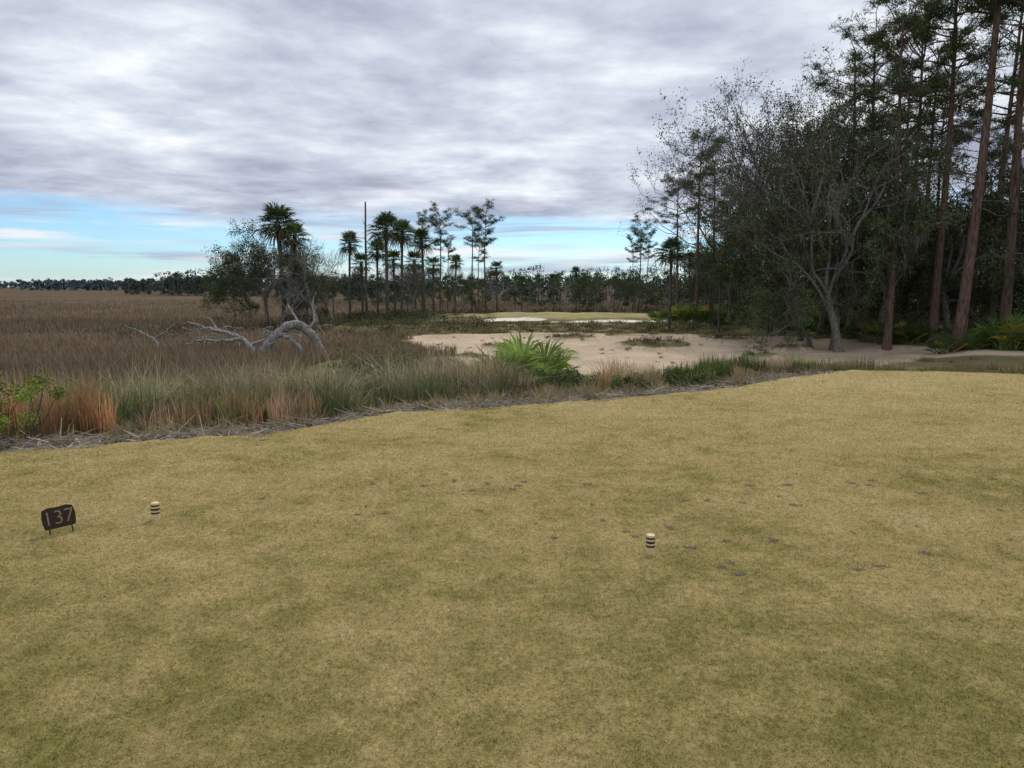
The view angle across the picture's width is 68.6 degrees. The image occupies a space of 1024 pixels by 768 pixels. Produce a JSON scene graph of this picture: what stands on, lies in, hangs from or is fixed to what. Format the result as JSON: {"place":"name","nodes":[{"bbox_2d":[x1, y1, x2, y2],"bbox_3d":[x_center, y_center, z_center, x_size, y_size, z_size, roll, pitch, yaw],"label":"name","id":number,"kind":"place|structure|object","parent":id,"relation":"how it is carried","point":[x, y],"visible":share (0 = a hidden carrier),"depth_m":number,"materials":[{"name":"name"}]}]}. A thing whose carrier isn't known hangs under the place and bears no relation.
{"place":"outdoors","nodes":[
{"label":"outdoors","id":0,"kind":"place"},
{"bbox_2d":[0,299,667,396],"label":"marsh grass","id":1,"kind":"structure","parent":0,"point":[35,319],"depth_m":55.21,"materials":[{"name":"plant"}]},
{"bbox_2d":[0,327,1022,449],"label":"bank grass","id":2,"kind":"structure","parent":0,"point":[337,392],"depth_m":11.38,"materials":[{"name":"plant"}]},
{"bbox_2d":[0,370,1023,767],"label":"tee lawn","id":3,"kind":"structure","parent":0,"point":[356,646],"depth_m":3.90,"materials":[{"name":"plant"}]},
{"bbox_2d":[41,504,75,534],"bbox_3d":[-2.947,0.902,4.893,0.191,0.218,0.025,-12,12,-32],"label":"yardage sign","id":4,"kind":"object","parent":3,"relation":"on","point":[58,516],"visible":0.98,"depth_m":4.88,"materials":[{"name":"metal"}]},
{"bbox_2d":[257,438,1015,628],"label":"turf divots","id":5,"kind":"object","parent":3,"relation":"on","point":[726,541],"visible":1,"depth_m":5.27,"materials":[{"name":"soil"}]},
{"bbox_2d":[0,287,1023,452],"bbox_3d":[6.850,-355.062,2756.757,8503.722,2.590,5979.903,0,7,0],"label":"ground","id":6,"kind":"structure","parent":0,"point":[590,354],"depth_m":51.79,"materials":[{"name":"sand"}]},
{"bbox_2d":[0,371,36,430],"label":"green shrub","id":7,"kind":"object","parent":6,"relation":"on","point":[18,389],"visible":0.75,"depth_m":8.59,"materials":[{"name":"green plant"}]},
{"bbox_2d":[0,372,67,447],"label":"green shrub","id":8,"kind":"object","parent":6,"relation":"on","point":[34,385],"visible":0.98,"depth_m":8.11,"materials":[{"name":"green plant"}]},
{"bbox_2d":[125,291,334,354],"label":"fallen dead tree","id":9,"kind":"object","parent":6,"relation":"on","point":[287,327],"visible":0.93,"depth_m":45.97,"materials":[{"name":"wood"}]},
{"bbox_2d":[189,239,276,324],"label":"live oak tree","id":10,"kind":"object","parent":6,"relation":"on","point":[220,293],"visible":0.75,"depth_m":75.25,"materials":[{"name":"green plant"}]},
{"bbox_2d":[106,268,375,298],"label":"distant marsh hammock","id":11,"kind":"object","parent":6,"relation":"on","point":[175,282],"visible":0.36,"depth_m":348.88,"materials":[{"name":"green plant"}]},
{"bbox_2d":[201,218,328,328],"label":"live oak tree","id":12,"kind":"object","parent":6,"relation":"on","point":[255,256],"visible":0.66,"depth_m":73.78,"materials":[{"name":"green plant"}]},
{"bbox_2d":[247,201,304,323],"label":"cabbage palm tree","id":13,"kind":"object","parent":6,"relation":"on","point":[273,214],"visible":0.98,"depth_m":71.08,"materials":[{"name":"green plant"}]},
{"bbox_2d":[264,269,319,324],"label":"dead tree","id":14,"kind":"object","parent":6,"relation":"on","point":[286,306],"visible":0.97,"depth_m":68.98,"materials":[{"name":"grey plant"}]},
{"bbox_2d":[251,234,338,326],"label":"dead tree","id":15,"kind":"object","parent":6,"relation":"on","point":[309,301],"visible":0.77,"depth_m":70.29,"materials":[{"name":"wood"}]},
{"bbox_2d":[277,222,314,318],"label":"cabbage palm tree","id":16,"kind":"object","parent":6,"relation":"on","point":[299,225],"visible":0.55,"depth_m":74.36,"materials":[{"name":"green plant"}]},
{"bbox_2d":[252,242,344,328],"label":"live oak tree","id":17,"kind":"object","parent":6,"relation":"on","point":[315,281],"visible":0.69,"depth_m":71.62,"materials":[{"name":"green plant"}]},
{"bbox_2d":[259,247,343,324],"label":"dead tree","id":18,"kind":"object","parent":6,"relation":"on","point":[307,309],"visible":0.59,"depth_m":72.86,"materials":[{"name":"wood"}]},
{"bbox_2d":[278,268,344,321],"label":"live oak tree","id":19,"kind":"object","parent":6,"relation":"on","point":[321,312],"visible":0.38,"depth_m":75.92,"materials":[{"name":"green plant"}]},
{"bbox_2d":[337,229,364,317],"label":"cabbage palm tree","id":20,"kind":"object","parent":6,"relation":"on","point":[349,237],"visible":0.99,"depth_m":84.48,"materials":[{"name":"green plant"}]},
{"bbox_2d":[347,252,373,314],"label":"cabbage palm tree","id":21,"kind":"object","parent":6,"relation":"on","point":[361,266],"visible":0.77,"depth_m":90.96,"materials":[{"name":"green plant"}]},
{"bbox_2d":[337,351,409,382],"bbox_3d":[-4.575,-0.224,25.243,2.681,1.679,2.039,-3,8,-21],"label":"brown shrub","id":22,"kind":"object","parent":6,"relation":"on","point":[358,364],"visible":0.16,"depth_m":25.17,"materials":[{"name":"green plant"}]},
{"bbox_2d":[362,238,392,316],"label":"cabbage palm tree","id":23,"kind":"object","parent":6,"relation":"on","point":[376,256],"visible":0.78,"depth_m":88.86,"materials":[{"name":"green plant"}]},
{"bbox_2d":[0,275,763,290],"bbox_3d":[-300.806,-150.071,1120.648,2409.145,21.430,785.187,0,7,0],"label":"shore trees","id":24,"kind":"object","parent":6,"relation":"on","point":[82,284],"visible":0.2,"depth_m":795.68,"materials":[{"name":"green plant"}]},
{"bbox_2d":[364,210,404,318],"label":"cabbage palm tree","id":25,"kind":"object","parent":6,"relation":"on","point":[386,219],"visible":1,"depth_m":81.95,"materials":[{"name":"green plant"}]},
{"bbox_2d":[380,249,405,312],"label":"cabbage palm tree","id":26,"kind":"object","parent":6,"relation":"on","point":[396,254],"visible":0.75,"depth_m":90.81,"materials":[{"name":"green plant"}]},
{"bbox_2d":[389,219,417,318],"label":"cabbage palm tree","id":27,"kind":"object","parent":6,"relation":"on","point":[404,225],"visible":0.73,"depth_m":84.37,"materials":[{"name":"green plant"}]},
{"bbox_2d":[369,255,440,318],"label":"dead tree","id":28,"kind":"object","parent":6,"relation":"on","point":[411,297],"visible":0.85,"depth_m":87.25,"materials":[{"name":"wood"}]},
{"bbox_2d":[0,352,821,442],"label":"broomsedge grass","id":29,"kind":"structure","parent":6,"relation":"on","point":[93,416],"depth_m":9.45,"materials":[{"name":"plant"}]},
{"bbox_2d":[398,262,430,312],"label":"live oak tree","id":30,"kind":"object","parent":6,"relation":"on","point":[411,287],"visible":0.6,"depth_m":97.44,"materials":[{"name":"green plant"}]},
{"bbox_2d":[0,364,832,453],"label":"plant litter","id":31,"kind":"object","parent":6,"relation":"on","point":[580,397],"visible":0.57,"depth_m":9.58,"materials":[{"name":"dead leaves"},{"name":"pine needles"},{"name":"twigs"}]},
{"bbox_2d":[403,250,429,309],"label":"cabbage palm tree","id":32,"kind":"object","parent":6,"relation":"on","point":[411,257],"visible":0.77,"depth_m":92.76,"materials":[{"name":"green plant"}]},
{"bbox_2d":[408,227,434,315],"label":"cabbage palm tree","id":33,"kind":"object","parent":6,"relation":"on","point":[422,246],"visible":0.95,"depth_m":86.59,"materials":[{"name":"green plant"}]},
{"bbox_2d":[398,270,445,309],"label":"live oak tree","id":34,"kind":"object","parent":6,"relation":"on","point":[439,288],"visible":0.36,"depth_m":101.79,"materials":[{"name":"green plant"}]},
{"bbox_2d":[409,208,438,306],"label":"pine tree","id":35,"kind":"object","parent":6,"relation":"on","point":[422,222],"visible":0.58,"depth_m":105.72,"materials":[{"name":"green plant"}]},
{"bbox_2d":[424,255,444,313],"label":"cabbage palm tree","id":36,"kind":"object","parent":6,"relation":"on","point":[433,268],"visible":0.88,"depth_m":94.84,"materials":[{"name":"green plant"}]},
{"bbox_2d":[424,200,459,311],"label":"pine tree","id":37,"kind":"object","parent":6,"relation":"on","point":[436,224],"visible":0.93,"depth_m":115.45,"materials":[{"name":"green plant"}]},
{"bbox_2d":[100,303,815,371],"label":"scrub vegetation","id":38,"kind":"object","parent":6,"relation":"on","point":[405,316],"visible":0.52,"depth_m":66.89,"materials":[{"name":"green plant"}]},
{"bbox_2d":[439,269,487,312],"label":"live oak tree","id":39,"kind":"object","parent":6,"relation":"on","point":[469,294],"visible":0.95,"depth_m":103.97,"materials":[{"name":"green plant"}]},
{"bbox_2d":[453,206,484,311],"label":"pine tree","id":40,"kind":"object","parent":6,"relation":"on","point":[466,215],"visible":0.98,"depth_m":115.69,"materials":[{"name":"green plant"}]},
{"bbox_2d":[466,229,490,308],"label":"pine tree","id":41,"kind":"object","parent":6,"relation":"on","point":[481,253],"visible":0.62,"depth_m":126.28,"materials":[{"name":"green plant"}]},
{"bbox_2d":[470,198,505,308],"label":"pine tree","id":42,"kind":"object","parent":6,"relation":"on","point":[486,222],"visible":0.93,"depth_m":117.91,"materials":[{"name":"green plant"}]},
{"bbox_2d":[471,270,519,310],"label":"dead tree","id":43,"kind":"object","parent":6,"relation":"on","point":[492,291],"visible":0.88,"depth_m":109.86,"materials":[{"name":"wood"}]},
{"bbox_2d":[468,327,583,385],"bbox_3d":[0.376,-0.507,21.113,3.382,2.159,3.174,-3,8,-21],"label":"saw palmetto","id":44,"kind":"object","parent":6,"relation":"on","point":[529,356],"visible":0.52,"depth_m":20.70,"materials":[{"name":"plant"}]},
{"bbox_2d":[529,366,585,388],"bbox_3d":[1.008,0.035,16.695,1.360,0.853,1.103,0,7,0],"label":"green shrub","id":45,"kind":"object","parent":6,"relation":"on","point":[553,378],"visible":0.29,"depth_m":16.54,"materials":[{"name":"green plant"}]},
{"bbox_2d":[559,369,598,391],"bbox_3d":[1.284,-0.008,14.730,0.935,0.565,0.899,3,8,23],"label":"green shrub","id":46,"kind":"object","parent":6,"relation":"on","point":[575,378],"visible":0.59,"depth_m":14.66,"materials":[{"name":"green plant"}]},
{"bbox_2d":[307,245,871,309],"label":"distant tree line","id":47,"kind":"object","parent":6,"relation":"on","point":[511,292],"visible":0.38,"depth_m":170.38,"materials":[{"name":"green plant"}]},
{"bbox_2d":[565,266,614,311],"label":"live oak tree","id":48,"kind":"object","parent":6,"relation":"on","point":[582,287],"visible":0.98,"depth_m":107.34,"materials":[{"name":"green plant"}]},
{"bbox_2d":[603,271,656,312],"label":"live oak tree","id":49,"kind":"object","parent":6,"relation":"on","point":[630,288],"visible":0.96,"depth_m":102.68,"materials":[{"name":"green plant"}]},
{"bbox_2d":[610,372,650,391],"bbox_3d":[2.043,0.033,12.900,0.743,0.469,0.600,0,7,0],"label":"green shrub","id":50,"kind":"object","parent":6,"relation":"on","point":[615,382],"visible":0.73,"depth_m":12.88,"materials":[{"name":"green plant"}]},
{"bbox_2d":[629,214,658,311],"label":"pine tree","id":51,"kind":"object","parent":6,"relation":"on","point":[640,239],"visible":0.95,"depth_m":105.92,"materials":[{"name":"green plant"}]},
{"bbox_2d":[632,227,658,311],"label":"pine tree","id":52,"kind":"object","parent":6,"relation":"on","point":[649,244],"visible":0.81,"depth_m":110.31,"materials":[{"name":"green plant"}]},
{"bbox_2d":[653,236,687,329],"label":"cabbage palm tree","id":53,"kind":"object","parent":6,"relation":"on","point":[669,243],"visible":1,"depth_m":62.69,"materials":[{"name":"green plant"}]},
{"bbox_2d":[643,168,705,306],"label":"pine tree","id":54,"kind":"object","parent":6,"relation":"on","point":[676,215],"visible":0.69,"depth_m":86.25,"materials":[{"name":"green plant"}]},
{"bbox_2d":[671,302,700,321],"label":"saw palmetto","id":55,"kind":"object","parent":6,"relation":"on","point":[679,312],"visible":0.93,"depth_m":78.47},
{"bbox_2d":[654,368,723,388],"bbox_3d":[3.052,-0.016,12.905,0.863,0.524,1.330,-3,8,-20],"label":"green shrub","id":56,"kind":"object","parent":6,"relation":"on","point":[693,377],"visible":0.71,"depth_m":12.89,"materials":[{"name":"green plant"}]},
{"bbox_2d":[660,125,731,320],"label":"pine tree","id":57,"kind":"object","parent":6,"relation":"on","point":[706,138],"visible":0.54,"depth_m":78.36,"materials":[{"name":"green plant"}]},
{"bbox_2d":[617,124,784,307],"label":"bare oak tree","id":58,"kind":"object","parent":6,"relation":"on","point":[683,189],"visible":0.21,"depth_m":74.62,"materials":[{"name":"grey plant"}]},
{"bbox_2d":[684,303,717,322],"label":"saw palmetto","id":59,"kind":"object","parent":6,"relation":"on","point":[701,310],"visible":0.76,"depth_m":77.63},
{"bbox_2d":[679,252,743,307],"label":"live oak tree","id":60,"kind":"object","parent":6,"relation":"on","point":[692,280],"visible":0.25,"depth_m":88.15,"materials":[{"name":"green plant"}]},
{"bbox_2d":[689,132,739,321],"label":"pine tree","id":61,"kind":"object","parent":6,"relation":"on","point":[712,292],"visible":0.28,"depth_m":75.66,"materials":[{"name":"green plant"}]},
{"bbox_2d":[680,222,761,321],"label":"live oak tree","id":62,"kind":"object","parent":6,"relation":"on","point":[698,263],"visible":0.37,"depth_m":72.78,"materials":[{"name":"green plant"}]},
{"bbox_2d":[709,263,733,330],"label":"cabbage palm tree","id":63,"kind":"object","parent":6,"relation":"on","point":[720,278],"visible":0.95,"depth_m":63.40,"materials":[{"name":"green plant"}]},
{"bbox_2d":[673,109,790,296],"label":"bare oak tree","id":64,"kind":"object","parent":6,"relation":"on","point":[722,182],"visible":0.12,"depth_m":78.26,"materials":[{"name":"grey plant"}]},
{"bbox_2d":[663,350,822,386],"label":"green rushes","id":65,"kind":"object","parent":6,"relation":"on","point":[726,370],"visible":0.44,"depth_m":14.62,"materials":[{"name":"green plant"}]},
{"bbox_2d":[679,171,813,334],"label":"live oak tree","id":66,"kind":"object","parent":6,"relation":"on","point":[718,251],"visible":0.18,"depth_m":59.43,"materials":[{"name":"green plant"}]},
{"bbox_2d":[672,58,827,330],"bbox_3d":[20.380,-15.681,63.333,11.884,22.790,16.126,6,9,37],"label":"bare oak tree","id":67,"kind":"object","parent":6,"relation":"on","point":[732,124],"visible":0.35,"depth_m":61.86,"materials":[{"name":"grey plant"}]},
{"bbox_2d":[699,203,822,339],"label":"live oak tree","id":68,"kind":"object","parent":6,"relation":"on","point":[742,299],"visible":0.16,"depth_m":58.72,"materials":[{"name":"green plant"}]},
{"bbox_2d":[695,161,901,349],"bbox_3d":[19.854,-8.235,51.743,12.598,13.309,11.649,-5,9,-32],"label":"live oak tree","id":69,"kind":"object","parent":6,"relation":"on","point":[759,298],"visible":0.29,"depth_m":49.63,"materials":[{"name":"green plant"}]},
{"bbox_2d":[674,75,923,334],"bbox_3d":[21.861,-13.483,56.703,18.298,20.402,22.282,1,7,7],"label":"bare oak tree","id":70,"kind":"object","parent":6,"relation":"on","point":[760,185],"visible":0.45,"depth_m":52.96,"materials":[{"name":"grey plant"}]},
{"bbox_2d":[722,209,887,351],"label":"live oak tree","id":71,"kind":"object","parent":6,"relation":"on","point":[853,284],"visible":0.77,"depth_m":47.29,"materials":[{"name":"green plant"}]},
{"bbox_2d":[643,42,976,334],"bbox_3d":[22.915,-14.386,57.208,19.671,21.932,23.954,-7,10,-43],"label":"bare oak tree","id":72,"kind":"object","parent":6,"relation":"on","point":[822,317],"visible":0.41,"depth_m":54.75,"materials":[{"name":"grey plant"}]},
{"bbox_2d":[727,65,900,337],"bbox_3d":[21.726,-12.801,54.029,13.617,19.245,10.036,-6,10,-40],"label":"bare oak tree","id":73,"kind":"object","parent":6,"relation":"on","point":[849,321],"visible":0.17,"depth_m":53.04,"materials":[{"name":"grey plant"}]},
{"bbox_2d":[703,101,939,351],"bbox_3d":[19.347,-9.391,48.725,13.132,14.840,9.426,6,9,39],"label":"live oak tree","id":74,"kind":"object","parent":6,"relation":"on","point":[837,342],"visible":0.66,"depth_m":46.95,"materials":[{"name":"green plant"}]},
{"bbox_2d":[672,70,973,349],"bbox_3d":[20.641,-11.053,48.744,16.468,18.362,20.054,-2,8,-17],"label":"bare oak tree","id":75,"kind":"object","parent":6,"relation":"on","point":[833,192],"visible":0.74,"depth_m":45.18,"materials":[{"name":"grey plant"}]},
{"bbox_2d":[643,269,1023,349],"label":"forest understory","id":76,"kind":"object","parent":6,"relation":"on","point":[974,296],"visible":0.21,"depth_m":54.48,"materials":[{"name":"green plant"}]},
{"bbox_2d":[801,32,916,328],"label":"pine tree","id":77,"kind":"object","parent":6,"relation":"on","point":[854,80],"visible":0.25,"depth_m":58.98,"materials":[{"name":"green plant"}]},
{"bbox_2d":[802,0,928,339],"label":"pine tree","id":78,"kind":"object","parent":6,"relation":"on","point":[863,326],"visible":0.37,"depth_m":50.02,"materials":[{"name":"green plant"}]},
{"bbox_2d":[781,130,973,342],"bbox_3d":[22.820,-8.996,46.792,8.776,13.817,12.227,0,7,1],"label":"live oak tree","id":79,"kind":"object","parent":6,"relation":"on","point":[902,225],"visible":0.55,"depth_m":45.16,"materials":[{"name":"green plant"}]},
{"bbox_2d":[738,185,1023,320],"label":"forest backdrop foliage","id":80,"kind":"object","parent":6,"relation":"on","point":[985,299],"visible":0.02,"depth_m":72.12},
{"bbox_2d":[854,318,910,344],"bbox_3d":[24.076,-3.496,48.777,3.532,1.977,3.272,3,8,24],"label":"saw palmetto","id":81,"kind":"object","parent":6,"relation":"on","point":[877,330],"visible":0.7,"depth_m":48.38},
{"bbox_2d":[830,0,979,350],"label":"pine tree","id":82,"kind":"object","parent":6,"relation":"on","point":[883,45],"visible":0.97,"depth_m":44.88,"materials":[{"name":"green plant"}]},
{"bbox_2d":[892,323,925,343],"bbox_3d":[25.399,-3.230,48.138,3.000,1.507,2.419,1,7,9],"label":"saw palmetto","id":83,"kind":"object","parent":6,"relation":"on","point":[902,330],"visible":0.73,"depth_m":47.74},
{"bbox_2d":[878,27,959,322],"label":"pine tree","id":84,"kind":"object","parent":6,"relation":"on","point":[910,80],"visible":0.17,"depth_m":65.06,"materials":[{"name":"green plant"}]},
{"bbox_2d":[903,321,945,342],"bbox_3d":[26.364,-3.319,47.955,3.133,1.574,2.526,3,8,21],"label":"saw palmetto","id":85,"kind":"object","parent":6,"relation":"on","point":[919,327],"visible":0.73,"depth_m":47.70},
{"bbox_2d":[885,138,972,319],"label":"bare oak tree","id":86,"kind":"object","parent":6,"relation":"on","point":[967,190],"visible":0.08,"depth_m":64.04,"materials":[{"name":"grey plant"}]},
{"bbox_2d":[887,19,973,320],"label":"pine tree","id":87,"kind":"object","parent":6,"relation":"on","point":[931,71],"visible":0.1,"depth_m":67.34,"materials":[{"name":"green plant"}]},
{"bbox_2d":[846,168,1022,327],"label":"live oak tree","id":88,"kind":"object","parent":6,"relation":"on","point":[926,316],"visible":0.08,"depth_m":54.78,"materials":[{"name":"green plant"}]},
{"bbox_2d":[870,0,1013,322],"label":"pine tree","id":89,"kind":"object","parent":6,"relation":"on","point":[938,100],"visible":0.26,"depth_m":56.19,"materials":[{"name":"green plant"}]},
{"bbox_2d":[901,76,986,321],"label":"pine tree","id":90,"kind":"object","parent":6,"relation":"on","point":[944,113],"visible":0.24,"depth_m":64.88,"materials":[{"name":"green plant"}]},
{"bbox_2d":[921,332,971,353],"bbox_3d":[25.297,-2.339,43.394,2.861,1.438,2.308,3,8,25],"label":"saw palmetto","id":91,"kind":"object","parent":6,"relation":"on","point":[944,340],"visible":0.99,"depth_m":43.37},
{"bbox_2d":[872,148,1023,336],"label":"live oak tree","id":92,"kind":"object","parent":6,"relation":"on","point":[946,311],"visible":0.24,"depth_m":49.80,"materials":[{"name":"green plant"}]},
{"bbox_2d":[872,161,1023,336],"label":"live oak tree","id":93,"kind":"object","parent":6,"relation":"on","point":[914,319],"visible":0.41,"depth_m":50.61,"materials":[{"name":"green plant"}]},
{"bbox_2d":[880,0,1023,342],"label":"pine tree","id":94,"kind":"object","parent":6,"relation":"on","point":[933,322],"visible":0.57,"depth_m":46.11,"materials":[{"name":"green plant"}]},
{"bbox_2d":[957,331,990,349],"bbox_3d":[26.635,-2.508,43.375,1.962,1.147,2.274,0,7,0],"label":"saw palmetto","id":95,"kind":"object","parent":6,"relation":"on","point":[972,339],"visible":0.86,"depth_m":42.99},
{"bbox_2d":[933,0,1023,351],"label":"pine tree","id":96,"kind":"object","parent":6,"relation":"on","point":[960,327],"visible":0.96,"depth_m":42.75,"materials":[{"name":"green plant"}]},
{"bbox_2d":[941,0,1023,346],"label":"pine tree","id":97,"kind":"object","parent":6,"relation":"on","point":[1011,234],"visible":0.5,"depth_m":43.85,"materials":[{"name":"brown plant"}]},
{"bbox_2d":[941,146,1023,310],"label":"live oak tree","id":98,"kind":"object","parent":6,"relation":"on","point":[996,303],"visible":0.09,"depth_m":58.96,"materials":[{"name":"green plant"}]},
{"bbox_2d":[950,71,1023,324],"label":"pine tree","id":99,"kind":"object","parent":6,"relation":"on","point":[997,128],"visible":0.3,"depth_m":67.99,"materials":[{"name":"green plant"}]},
{"bbox_2d":[956,2,1023,322],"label":"pine tree","id":100,"kind":"object","parent":6,"relation":"on","point":[978,113],"visible":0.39,"depth_m":53.78,"materials":[{"name":"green plant"}]},
{"bbox_2d":[960,0,1023,233],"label":"pine tree","id":101,"kind":"object","parent":6,"relation":"on","point":[1020,49],"visible":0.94,"depth_m":41.00,"materials":[{"name":"green plant"}]},
{"bbox_2d":[969,119,1023,341],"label":"live oak tree","id":102,"kind":"object","parent":6,"relation":"on","point":[998,232],"visible":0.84,"depth_m":45.35,"materials":[{"name":"green plant"}]},
{"bbox_2d":[973,311,1023,350],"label":"saw palmetto","id":103,"kind":"object","parent":6,"relation":"on","point":[1003,330],"visible":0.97,"depth_m":41.70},
{"bbox_2d":[0,0,1023,286],"label":"sky","id":104,"kind":"structure","parent":0,"point":[132,132],"materials":[{"name":"grey"}]},
{"bbox_2d":[343,319,1023,377],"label":"dune grass","id":105,"kind":"structure","parent":0,"point":[984,367],"depth_m":61.58,"materials":[{"name":"plant"}]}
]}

